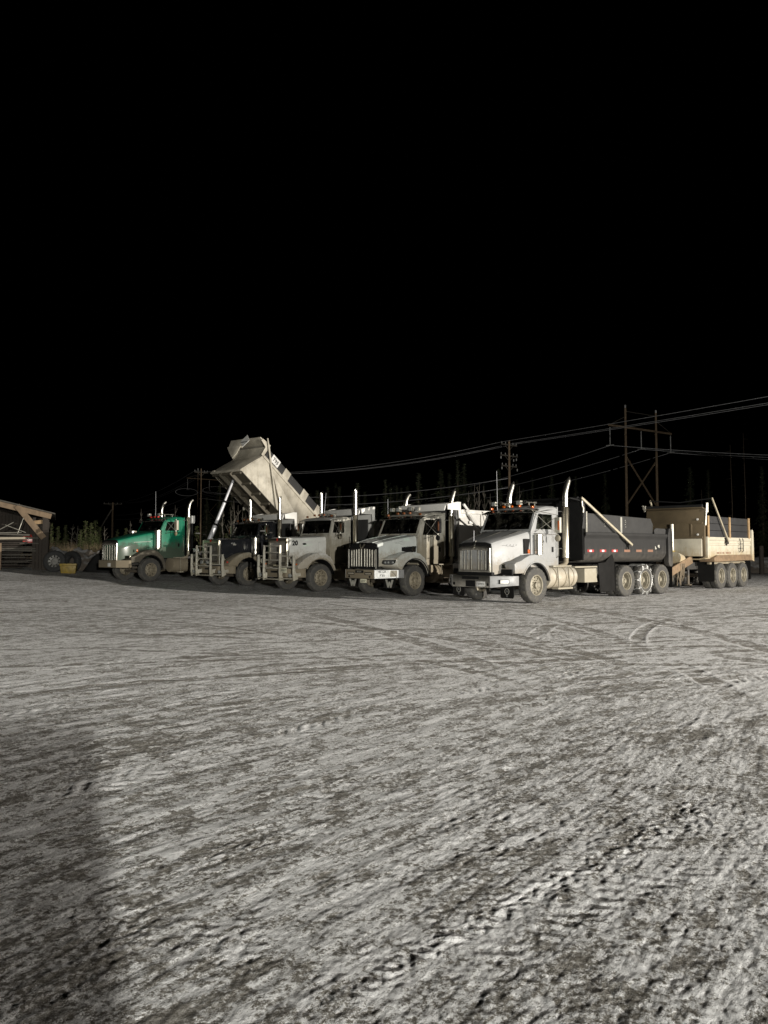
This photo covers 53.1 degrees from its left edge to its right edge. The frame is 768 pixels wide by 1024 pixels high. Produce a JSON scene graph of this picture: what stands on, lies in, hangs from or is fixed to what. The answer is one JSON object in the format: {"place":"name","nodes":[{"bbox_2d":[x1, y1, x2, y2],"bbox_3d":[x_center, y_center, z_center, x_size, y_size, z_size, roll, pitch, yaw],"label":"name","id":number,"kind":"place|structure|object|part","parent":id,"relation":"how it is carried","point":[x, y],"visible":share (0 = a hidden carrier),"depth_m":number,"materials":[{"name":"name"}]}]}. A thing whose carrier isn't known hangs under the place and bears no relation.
{"place":"outdoors","nodes":[
{"label":"outdoors","id":0,"kind":"place"},
{"bbox_2d":[0,553,767,1023],"bbox_3d":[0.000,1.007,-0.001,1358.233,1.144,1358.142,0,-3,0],"label":"ground","id":1,"kind":"structure","parent":0,"point":[234,801],"depth_m":4.56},
{"bbox_2d":[0,543,1,569],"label":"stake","id":2,"kind":"object","parent":1,"relation":"on","point":[0,554],"visible":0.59,"depth_m":40.58,"materials":[{"name":"wood"}]},
{"bbox_2d":[0,500,55,569],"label":"open shed","id":3,"kind":"structure","parent":1,"relation":"on","point":[36,522],"depth_m":41.96,"materials":[{"name":"brown wood"}]},
{"bbox_2d":[1,554,31,554],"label":"board","id":4,"kind":"object","parent":3,"relation":"in","point":[16,554],"visible":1,"depth_m":41.44,"materials":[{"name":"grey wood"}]},
{"bbox_2d":[23,535,31,542],"bbox_3d":[-19.382,1.464,41.977,0.600,0.440,0.400,1,-3,-23],"label":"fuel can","id":5,"kind":"object","parent":3,"relation":"on","point":[29,540],"visible":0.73,"depth_m":41.79,"materials":[{"name":"red plastic"}]},
{"bbox_2d":[49,523,57,547],"bbox_3d":[-21.627,2.204,49.947,1.420,3.044,1.321,-1,-3,19],"label":"young pine","id":6,"kind":"object","parent":1,"relation":"on","point":[52,541],"visible":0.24,"depth_m":49.97,"materials":[{"name":"green plant"}]},
{"bbox_2d":[43,550,66,571],"bbox_3d":[-17.350,2.607,40.520,1.151,1.151,0.341,0,-12,-6],"label":"truck wheel","id":7,"kind":"object","parent":1,"relation":"on","point":[51,558],"visible":0.83,"depth_m":40.42,"materials":[{"name":"rubber"}]},
{"bbox_2d":[54,526,62,546],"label":"young pine","id":8,"kind":"object","parent":1,"relation":"on","point":[58,537],"visible":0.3,"depth_m":51.95,"materials":[{"name":"green plant"}]},
{"bbox_2d":[27,546,101,570],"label":"snow bank","id":9,"kind":"structure","parent":1,"relation":"on","point":[87,555],"depth_m":44.72,"materials":[{"name":"grey snow"}]},
{"bbox_2d":[60,525,70,549],"bbox_3d":[-23.210,2.454,55.950,1.415,3.032,1.316,-1,-3,14],"label":"young pine","id":10,"kind":"object","parent":1,"relation":"on","point":[64,540],"visible":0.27,"depth_m":55.92,"materials":[{"name":"green plant"}]},
{"bbox_2d":[59,564,77,572],"bbox_3d":[-16.200,2.899,39.502,0.814,0.504,0.556,1,-3,-14],"label":"storage bin","id":11,"kind":"object","parent":1,"relation":"on","point":[68,568],"visible":0.92,"depth_m":39.27,"materials":[{"name":"yellow plastic"}]},
{"bbox_2d":[64,551,81,569],"bbox_3d":[-16.750,2.666,41.218,1.151,1.151,0.341,-1,-10,23],"label":"truck wheel","id":12,"kind":"object","parent":1,"relation":"on","point":[76,556],"visible":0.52,"depth_m":41.07,"materials":[{"name":"rubber"}]},
{"bbox_2d":[8,540,144,558],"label":"dead grass","id":13,"kind":"structure","parent":1,"relation":"on","point":[68,548],"depth_m":47.84,"materials":[{"name":"brown plant"}]},
{"bbox_2d":[75,529,84,549],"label":"young pine","id":14,"kind":"object","parent":1,"relation":"on","point":[80,545],"visible":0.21,"depth_m":47.94,"materials":[{"name":"green plant"}]},
{"bbox_2d":[81,521,89,549],"bbox_3d":[-19.435,2.192,49.927,1.220,3.288,1.178,-2,-4,39],"label":"young pine","id":15,"kind":"object","parent":1,"relation":"on","point":[85,533],"visible":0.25,"depth_m":49.95,"materials":[{"name":"green plant"}]},
{"bbox_2d":[84,523,96,550],"bbox_3d":[-18.663,2.237,48.974,1.462,3.132,1.359,2,-4,-35],"label":"young pine","id":16,"kind":"object","parent":1,"relation":"on","point":[90,541],"visible":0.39,"depth_m":48.94,"materials":[{"name":"green plant"}]},
{"bbox_2d":[88,520,100,548],"bbox_3d":[-19.107,2.202,50.930,1.223,3.413,1.267,-3,-4,41],"label":"young pine","id":17,"kind":"object","parent":1,"relation":"on","point":[96,539],"visible":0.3,"depth_m":50.98,"materials":[{"name":"green plant"}]},
{"bbox_2d":[97,527,102,549],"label":"young pine","id":18,"kind":"object","parent":1,"relation":"on","point":[99,536],"visible":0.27,"depth_m":54.95,"materials":[{"name":"green plant"}]},
{"bbox_2d":[4,544,200,559],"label":"snow bank","id":19,"kind":"structure","parent":1,"relation":"on","point":[97,549],"depth_m":56.86,"materials":[{"name":"grey snow"}]},
{"bbox_2d":[97,502,121,537],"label":"utility pole","id":20,"kind":"object","parent":1,"relation":"on","point":[112,509],"visible":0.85,"depth_m":149.91,"materials":[{"name":"brown wood"}]},
{"bbox_2d":[82,554,137,573],"bbox_3d":[-15.000,2.672,42.519,3.400,1.456,2.000,0,-3,0],"label":"tarped pile","id":21,"kind":"object","parent":1,"relation":"on","point":[92,565],"visible":0.27,"depth_m":41.86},
{"bbox_2d":[193,526,200,557],"bbox_3d":[-12.628,2.565,51.949,1.173,3.273,1.215,1,-3,-23],"label":"young pine","id":22,"kind":"object","parent":1,"relation":"on","point":[196,542],"visible":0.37,"depth_m":51.94,"materials":[{"name":"green plant"}]},
{"bbox_2d":[175,469,224,548],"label":"utility pole","id":23,"kind":"object","parent":1,"relation":"on","point":[201,472],"visible":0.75,"depth_m":93.15,"materials":[{"name":"brown wood"}]},
{"bbox_2d":[186,468,220,539],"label":"transmission tower","id":24,"kind":"structure","parent":1,"relation":"on","point":[198,497],"depth_m":140.33,"materials":[{"name":"brown wood"}]},
{"bbox_2d":[199,497,211,549],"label":"spruce tree","id":25,"kind":"object","parent":1,"relation":"on","point":[206,498],"visible":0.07,"depth_m":104.02,"materials":[{"name":"green plant"}]},
{"bbox_2d":[199,503,213,550],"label":"spruce tree","id":26,"kind":"object","parent":1,"relation":"on","point":[206,521],"visible":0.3,"depth_m":99.92,"materials":[{"name":"green plant"}]},
{"bbox_2d":[99,435,323,581],"bbox_3d":[-7.910,-0.355,38.454,2.880,7.300,12.707,-3,-4,41],"label":"dump truck","id":27,"kind":"object","parent":1,"relation":"on","point":[258,476],"visible":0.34,"depth_m":38.00,"materials":[{"name":"green metal"}]},
{"bbox_3d":[-9.659,1.128,34.871,0.052,1.460,1.030,-3,-4,41],"label":"door","id":28,"kind":"part","parent":27,"relation":"part of","materials":[{"name":"green paint"}]},
{"bbox_2d":[214,501,224,538],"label":"spruce tree","id":29,"kind":"object","parent":1,"relation":"on","point":[219,535],"visible":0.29,"depth_m":91.97,"materials":[{"name":"green plant"}]},
{"bbox_2d":[213,485,227,536],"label":"spruce tree","id":30,"kind":"object","parent":1,"relation":"on","point":[219,497],"visible":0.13,"depth_m":117.13,"materials":[{"name":"green plant"}]},
{"bbox_2d":[220,512,228,538],"bbox_3d":[-10.829,1.975,52.064,0.655,4.369,0.809,-1,-3,24],"label":"birch tree","id":31,"kind":"object","parent":1,"relation":"on","point":[222,525],"visible":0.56,"depth_m":52.00,"materials":[{"name":"grey plant"}]},
{"bbox_2d":[225,511,236,537],"bbox_3d":[-9.829,1.853,48.894,0.866,4.363,0.656,0,-3,-2],"label":"birch tree","id":32,"kind":"object","parent":1,"relation":"on","point":[229,522],"visible":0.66,"depth_m":49.04,"materials":[{"name":"grey plant"}]},
{"bbox_2d":[226,493,236,536],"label":"spruce tree","id":33,"kind":"object","parent":1,"relation":"on","point":[231,504],"visible":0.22,"depth_m":106.05,"materials":[{"name":"green plant"}]},
{"bbox_2d":[240,508,246,521],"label":"spruce tree","id":34,"kind":"object","parent":1,"relation":"on","point":[244,514],"visible":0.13,"depth_m":119.05,"materials":[{"name":"green plant"}]},
{"bbox_2d":[190,496,347,585],"bbox_3d":[-4.980,1.348,35.912,3.429,3.949,9.171,-3,-4,44],"label":"dump truck","id":35,"kind":"object","parent":1,"relation":"on","point":[238,551],"visible":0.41,"depth_m":33.35,"materials":[{"name":"black metal"}]},
{"bbox_3d":[-5.236,1.224,33.850,0.052,1.370,0.740,-3,-4,44],"label":"door","id":36,"kind":"part","parent":35,"relation":"part of","materials":[{"name":"black paint"}]},
{"bbox_2d":[314,490,319,505],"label":"spruce tree","id":37,"kind":"object","parent":1,"relation":"on","point":[317,495],"visible":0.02,"depth_m":92.17,"materials":[{"name":"green plant"}]},
{"bbox_2d":[323,487,330,510],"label":"spruce tree","id":38,"kind":"object","parent":1,"relation":"on","point":[327,504],"visible":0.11,"depth_m":100.12,"materials":[{"name":"green plant"}]},
{"bbox_2d":[333,483,337,516],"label":"spruce tree","id":39,"kind":"object","parent":1,"relation":"on","point":[335,498],"visible":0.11,"depth_m":127.18,"materials":[{"name":"green plant"}]},
{"bbox_2d":[336,487,341,508],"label":"spruce tree","id":40,"kind":"object","parent":1,"relation":"on","point":[338,498],"visible":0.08,"depth_m":88.13,"materials":[{"name":"green plant"}]},
{"bbox_2d":[257,488,440,591],"bbox_3d":[-1.299,1.128,31.361,9.171,3.949,3.429,3,-4,-41],"label":"dump truck","id":41,"kind":"object","parent":1,"relation":"on","point":[314,551],"visible":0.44,"depth_m":29.14,"materials":[{"name":"white metal"}]},
{"bbox_3d":[-1.716,1.006,29.330,0.740,1.370,0.052,3,-4,-41],"label":"door","id":42,"kind":"part","parent":41,"relation":"part of","materials":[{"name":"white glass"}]},
{"bbox_2d":[350,490,353,507],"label":"spruce tree","id":43,"kind":"object","parent":1,"relation":"on","point":[352,495],"visible":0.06,"depth_m":105.17,"materials":[{"name":"green plant"}]},
{"bbox_2d":[352,483,360,507],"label":"spruce tree","id":44,"kind":"object","parent":1,"relation":"on","point":[358,497],"visible":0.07,"depth_m":84.14,"materials":[{"name":"green plant"}]},
{"bbox_2d":[361,492,367,506],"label":"spruce tree","id":45,"kind":"object","parent":1,"relation":"on","point":[364,499],"visible":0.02,"depth_m":95.18,"materials":[{"name":"green plant"}]},
{"bbox_2d":[375,496,380,519],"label":"spruce tree","id":46,"kind":"object","parent":1,"relation":"on","point":[377,509],"visible":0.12,"depth_m":107.09,"materials":[{"name":"green plant"}]},
{"bbox_2d":[379,479,390,519],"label":"spruce tree","id":47,"kind":"object","parent":1,"relation":"on","point":[385,508],"visible":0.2,"depth_m":82.09,"materials":[{"name":"green plant"}]},
{"bbox_2d":[386,483,392,514],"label":"spruce tree","id":48,"kind":"object","parent":1,"relation":"on","point":[389,486],"visible":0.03,"depth_m":120.21,"materials":[{"name":"green plant"}]},
{"bbox_2d":[387,488,395,515],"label":"spruce tree","id":49,"kind":"object","parent":1,"relation":"on","point":[390,498],"visible":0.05,"depth_m":90.12,"materials":[{"name":"green plant"}]},
{"bbox_2d":[391,485,398,514],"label":"spruce tree","id":50,"kind":"object","parent":1,"relation":"on","point":[394,491],"visible":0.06,"depth_m":109.15,"materials":[{"name":"green plant"}]},
{"bbox_2d":[393,485,398,513],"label":"spruce tree","id":51,"kind":"object","parent":1,"relation":"on","point":[397,499],"visible":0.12,"depth_m":98.15,"materials":[{"name":"green plant"}]},
{"bbox_2d":[398,488,403,505],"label":"spruce tree","id":52,"kind":"object","parent":1,"relation":"on","point":[401,500],"visible":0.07,"depth_m":84.11,"materials":[{"name":"green plant"}]},
{"bbox_2d":[403,486,409,504],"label":"spruce tree","id":53,"kind":"object","parent":1,"relation":"on","point":[407,489],"visible":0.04,"depth_m":104.19,"materials":[{"name":"green plant"}]},
{"bbox_2d":[411,473,422,503],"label":"spruce tree","id":54,"kind":"object","parent":1,"relation":"on","point":[418,493],"visible":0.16,"depth_m":80.15,"materials":[{"name":"green plant"}]},
{"bbox_2d":[345,488,499,595],"bbox_3d":[2.255,1.090,28.866,8.737,3.772,2.940,3,-4,-45],"label":"dump truck","id":55,"kind":"object","parent":1,"relation":"on","point":[416,546],"visible":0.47,"depth_m":26.75,"materials":[{"name":"white metal"}]},
{"bbox_3d":[1.618,0.941,26.855,0.052,1.450,1.190,-3,-4,45],"label":"door","id":56,"kind":"part","parent":55,"relation":"part of","materials":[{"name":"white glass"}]},
{"bbox_2d":[424,489,428,503],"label":"spruce tree","id":57,"kind":"object","parent":1,"relation":"on","point":[426,494],"visible":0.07,"depth_m":96.15,"materials":[{"name":"green plant"}]},
{"bbox_2d":[433,469,445,502],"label":"spruce tree","id":58,"kind":"object","parent":1,"relation":"on","point":[441,493],"visible":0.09,"depth_m":82.17,"materials":[{"name":"green plant"}]},
{"bbox_2d":[445,473,451,502],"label":"spruce tree","id":59,"kind":"object","parent":1,"relation":"on","point":[449,491],"visible":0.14,"depth_m":92.16,"materials":[{"name":"green plant"}]},
{"bbox_2d":[454,460,462,509],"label":"spruce tree","id":60,"kind":"object","parent":1,"relation":"on","point":[458,497],"visible":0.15,"depth_m":80.20,"materials":[{"name":"green plant"}]},
{"bbox_2d":[453,463,470,562],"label":"spruce tree","id":61,"kind":"object","parent":1,"relation":"on","point":[464,496],"visible":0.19,"depth_m":88.17,"materials":[{"name":"green plant"}]},
{"bbox_2d":[469,481,474,509],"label":"spruce tree","id":62,"kind":"object","parent":1,"relation":"on","point":[471,505],"visible":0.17,"depth_m":98.16,"materials":[{"name":"green plant"}]},
{"bbox_2d":[472,484,476,509],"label":"birch tree","id":63,"kind":"object","parent":1,"relation":"on","point":[474,497],"visible":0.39,"depth_m":62.20,"materials":[{"name":"grey plant"}]},
{"bbox_2d":[480,483,486,510],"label":"spruce tree","id":64,"kind":"object","parent":1,"relation":"on","point":[483,489],"visible":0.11,"depth_m":102.15,"materials":[{"name":"green plant"}]},
{"bbox_2d":[482,486,487,510],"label":"birch tree","id":65,"kind":"object","parent":1,"relation":"on","point":[484,500],"visible":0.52,"depth_m":64.13,"materials":[{"name":"grey plant"}]},
{"bbox_2d":[493,469,503,508],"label":"spruce tree","id":66,"kind":"object","parent":1,"relation":"on","point":[499,493],"visible":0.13,"depth_m":84.19,"materials":[{"name":"green plant"}]},
{"bbox_2d":[500,441,517,489],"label":"utility pole","id":67,"kind":"object","parent":1,"relation":"on","point":[508,465],"visible":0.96,"depth_m":70.21,"materials":[{"name":"brown wood"}]},
{"bbox_2d":[113,487,507,519],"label":"power line","id":68,"kind":"object","parent":67,"relation":"attached to","point":[337,504],"visible":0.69,"depth_m":78.97,"materials":[{"name":"metal"}]},
{"bbox_2d":[128,478,507,514],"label":"power line","id":69,"kind":"object","parent":67,"relation":"attached to","point":[349,496],"visible":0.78,"depth_m":78.33,"materials":[{"name":"metal"}]},
{"bbox_2d":[105,396,767,502],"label":"power line","id":70,"kind":"object","parent":67,"relation":"attached to","point":[499,442],"visible":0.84,"depth_m":66.97,"materials":[{"name":"metal"}]},
{"bbox_2d":[132,403,765,502],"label":"power line","id":71,"kind":"object","parent":67,"relation":"attached to","point":[517,442],"visible":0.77,"depth_m":67.66,"materials":[{"name":"metal"}]},
{"bbox_2d":[137,404,767,502],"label":"power line","id":72,"kind":"object","parent":67,"relation":"attached to","point":[512,444],"visible":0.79,"depth_m":68.78,"materials":[{"name":"metal"}]},
{"bbox_2d":[514,480,518,506],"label":"spruce tree","id":73,"kind":"object","parent":1,"relation":"on","point":[516,489],"visible":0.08,"depth_m":98.25,"materials":[{"name":"green plant"}]},
{"bbox_2d":[547,475,554,497],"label":"spruce tree","id":74,"kind":"object","parent":1,"relation":"on","point":[551,488],"visible":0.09,"depth_m":104.24,"materials":[{"name":"green plant"}]},
{"bbox_2d":[449,471,672,602],"bbox_3d":[6.014,0.803,25.326,9.539,4.031,2.860,3,-4,-42],"label":"dump truck","id":75,"kind":"object","parent":1,"relation":"on","point":[525,548],"visible":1,"depth_m":23.62,"materials":[{"name":"white metal"}]},
{"bbox_3d":[4.738,0.742,22.860,1.090,1.460,0.052,3,-4,-42],"label":"door","id":76,"kind":"part","parent":75,"relation":"part of","materials":[{"name":"white paint"}]},
{"bbox_2d":[601,474,609,514],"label":"spruce tree","id":77,"kind":"object","parent":1,"relation":"on","point":[605,499],"visible":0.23,"depth_m":110.17,"materials":[{"name":"green plant"}]},
{"bbox_2d":[606,405,674,564],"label":"transmission tower","id":78,"kind":"structure","parent":1,"relation":"on","point":[627,502],"depth_m":81.52,"materials":[{"name":"brown wood"}]},
{"bbox_2d":[190,445,761,506],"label":"power line","id":79,"kind":"object","parent":78,"relation":"hanging from","point":[564,460],"visible":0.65,"depth_m":80.66,"materials":[{"name":"metal"}]},
{"bbox_2d":[211,449,767,507],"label":"power line","id":80,"kind":"object","parent":78,"relation":"hanging from","point":[595,463],"visible":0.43,"depth_m":84.28,"materials":[{"name":"metal"}]},
{"bbox_2d":[331,453,767,508],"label":"power line","id":81,"kind":"object","parent":78,"relation":"hanging from","point":[614,469],"visible":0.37,"depth_m":88.45,"materials":[{"name":"metal"}]},
{"bbox_2d":[684,467,694,504],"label":"spruce tree","id":82,"kind":"object","parent":1,"relation":"on","point":[690,489],"visible":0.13,"depth_m":104.24,"materials":[{"name":"green plant"}]},
{"bbox_2d":[642,497,753,588],"bbox_3d":[11.762,1.265,30.677,8.970,3.607,2.727,3,-4,-45],"label":"dump trailer","id":83,"kind":"object","parent":1,"relation":"on","point":[722,556],"visible":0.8,"depth_m":30.51,"materials":[{"name":"metal"}]},
{"bbox_2d":[672,563,684,585],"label":"hanging chains","id":84,"kind":"object","parent":83,"relation":"hanging from","point":[681,572],"visible":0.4,"depth_m":29.38,"materials":[{"name":"metal"}]},
{"bbox_2d":[648,556,767,572],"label":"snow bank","id":85,"kind":"structure","parent":1,"relation":"on","point":[755,566],"depth_m":53.18,"materials":[{"name":"grey snow"}]},
{"bbox_2d":[703,469,714,536],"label":"spruce tree","id":86,"kind":"object","parent":1,"relation":"on","point":[708,495],"visible":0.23,"depth_m":112.11,"materials":[{"name":"green plant"}]},
{"bbox_2d":[727,451,734,531],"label":"dead tree","id":87,"kind":"object","parent":1,"relation":"on","point":[731,489],"visible":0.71,"depth_m":88.22,"materials":[{"name":"brown plant"}]},
{"bbox_2d":[741,438,746,518],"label":"dead tree","id":88,"kind":"object","parent":1,"relation":"on","point":[744,480],"visible":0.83,"depth_m":92.31,"materials":[{"name":"brown plant"}]},
{"bbox_2d":[759,546,763,573],"bbox_3d":[24.500,3.269,49.898,0.300,2.140,0.300,0,-3,0],"label":"wooden post","id":89,"kind":"object","parent":1,"relation":"on","point":[761,559],"visible":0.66,"depth_m":49.80,"materials":[{"name":"brown wood"}]},
{"bbox_2d":[0,0,767,552],"label":"sky","id":90,"kind":"structure","parent":0,"point":[339,234],"materials":[{"name":"black"}]},
{"bbox_3d":[-21.353,2.798,40.662,3.600,0.060,0.240,0,-3,-24],"label":"board","id":91,"kind":"object","parent":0,"visible":0},
{"bbox_2d":[1,562,30,562],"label":"board","id":92,"kind":"object","parent":91,"relation":"on","point":[15,562],"visible":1,"depth_m":41.34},
{"label":"board","id":93,"kind":"object","parent":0,"visible":0},
{"bbox_2d":[2,550,35,551],"bbox_3d":[-21.020,2.034,40.864,4.600,0.080,0.160,2,-4,-23],"label":"board","id":94,"kind":"object","parent":93,"relation":"on","point":[21,550],"visible":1,"depth_m":41.47,"materials":[{"name":"brown wood"}]},
{"bbox_2d":[2,548,34,548],"bbox_3d":[-21.046,1.928,40.862,4.600,0.080,0.160,2,-3,-22],"label":"board","id":95,"kind":"object","parent":94,"relation":"on","point":[18,548],"visible":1,"depth_m":41.34,"materials":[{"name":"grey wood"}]},
{"bbox_3d":[-21.106,1.506,40.839,3.900,0.045,0.120,1,-3,-23],"label":"board","id":96,"kind":"object","parent":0,"visible":0},
{"bbox_2d":[0,537,31,539],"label":"board","id":97,"kind":"object","parent":96,"relation":"on","point":[2,538],"visible":1,"depth_m":41.03,"materials":[{"name":"grey paint"}]},
{"bbox_2d":[0,533,29,535],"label":"board","id":98,"kind":"object","parent":97,"relation":"on","point":[15,534],"visible":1,"depth_m":41.05,"materials":[{"name":"grey wood"}]},
{"bbox_2d":[0,518,25,532],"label":"bent pipe","id":99,"kind":"object","parent":98,"relation":"on","point":[14,528],"visible":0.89,"depth_m":41.21,"materials":[{"name":"metal"}]}
]}

